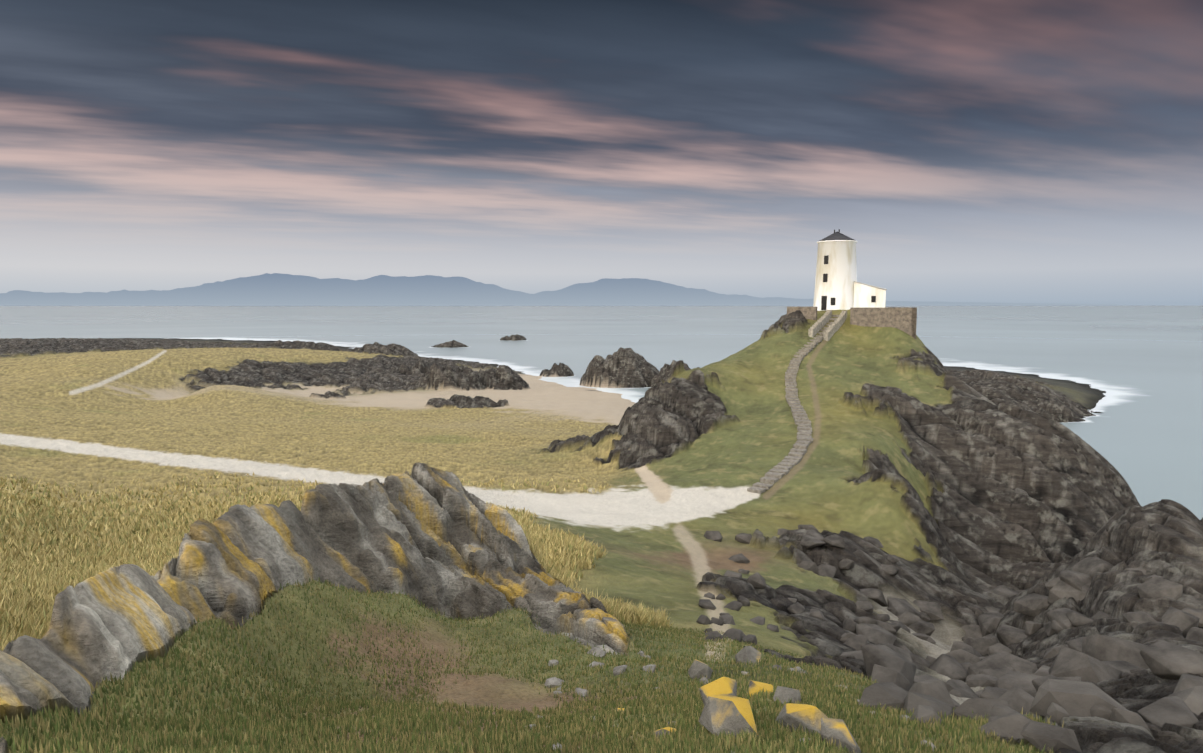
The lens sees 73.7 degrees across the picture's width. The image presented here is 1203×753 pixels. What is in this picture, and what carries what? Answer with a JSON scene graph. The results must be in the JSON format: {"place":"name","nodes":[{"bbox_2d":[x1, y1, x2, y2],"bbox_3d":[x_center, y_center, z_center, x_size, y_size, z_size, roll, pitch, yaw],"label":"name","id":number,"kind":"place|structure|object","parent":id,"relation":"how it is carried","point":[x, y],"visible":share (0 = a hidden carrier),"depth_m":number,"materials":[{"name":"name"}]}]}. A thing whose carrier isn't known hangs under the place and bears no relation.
{"place":"outdoors","nodes":[
{"label":"outdoors","id":0,"kind":"place"},
{"bbox_2d":[0,273,1116,305],"bbox_3d":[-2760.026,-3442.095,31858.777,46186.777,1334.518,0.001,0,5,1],"label":"mountains","id":1,"kind":"structure","parent":0,"point":[273,289],"depth_m":31931.52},
{"bbox_2d":[0,309,1202,752],"bbox_3d":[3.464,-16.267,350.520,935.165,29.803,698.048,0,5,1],"label":"terrain","id":2,"kind":"structure","parent":0,"point":[950,487],"depth_m":54.16,"materials":[{"name":"green plant"}]},
{"bbox_2d":[0,470,673,650],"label":"marram grass","id":3,"kind":"structure","parent":2,"relation":"on","point":[34,582],"depth_m":32.48,"materials":[{"name":"yellow plant"}]},
{"bbox_2d":[0,577,1063,752],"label":"turf grass","id":4,"kind":"structure","parent":2,"relation":"on","point":[270,733],"depth_m":4.76,"materials":[{"name":"green plant"}]},
{"bbox_2d":[530,647,936,751],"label":"turf stones","id":5,"kind":"object","parent":2,"relation":"on","point":[556,682],"visible":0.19,"depth_m":7.85,"materials":[{"name":"grey stone"}]},
{"bbox_2d":[617,646,860,752],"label":"lichen-covered rocks","id":6,"kind":"object","parent":2,"relation":"on","point":[726,709],"visible":0.65,"depth_m":4.22,"materials":[{"name":"stone"}]},
{"bbox_2d":[747,315,838,493],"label":"steps","id":7,"kind":"structure","parent":2,"relation":"on","point":[796,453],"depth_m":72.76,"materials":[{"name":"stone"}]},
{"bbox_2d":[808,310,846,340],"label":"stair side walls","id":8,"kind":"structure","parent":7,"relation":"on","point":[831,330],"depth_m":101.52,"materials":[{"name":"stone"}]},
{"bbox_2d":[813,229,886,310],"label":"lighthouse","id":9,"kind":"object","parent":2,"relation":"on","point":[838,286],"visible":0.79,"depth_m":107.06,"materials":[{"name":"white paint"}]},
{"bbox_2d":[787,307,916,338],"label":"enclosure wall","id":10,"kind":"structure","parent":2,"relation":"on","point":[904,319],"depth_m":102.26,"materials":[{"name":"stone"}]},
{"bbox_2d":[696,525,1202,752],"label":"boulders","id":11,"kind":"object","parent":2,"relation":"on","point":[1058,690],"visible":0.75,"depth_m":18.94,"materials":[{"name":"stone"}]},
{"bbox_2d":[0,306,1202,340],"bbox_3d":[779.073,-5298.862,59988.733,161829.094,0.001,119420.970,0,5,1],"label":"sea","id":12,"kind":"structure","parent":0,"point":[1174,323],"depth_m":1246.01,"materials":[{"name":"grey liquid"}]},
{"bbox_2d":[0,0,1202,340],"label":"sky","id":13,"kind":"structure","parent":0,"point":[990,151],"materials":[{"name":"grey"}]},
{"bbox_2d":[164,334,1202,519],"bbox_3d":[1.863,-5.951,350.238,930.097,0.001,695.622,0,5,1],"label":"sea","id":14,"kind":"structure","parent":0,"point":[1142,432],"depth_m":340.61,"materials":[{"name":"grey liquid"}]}
]}

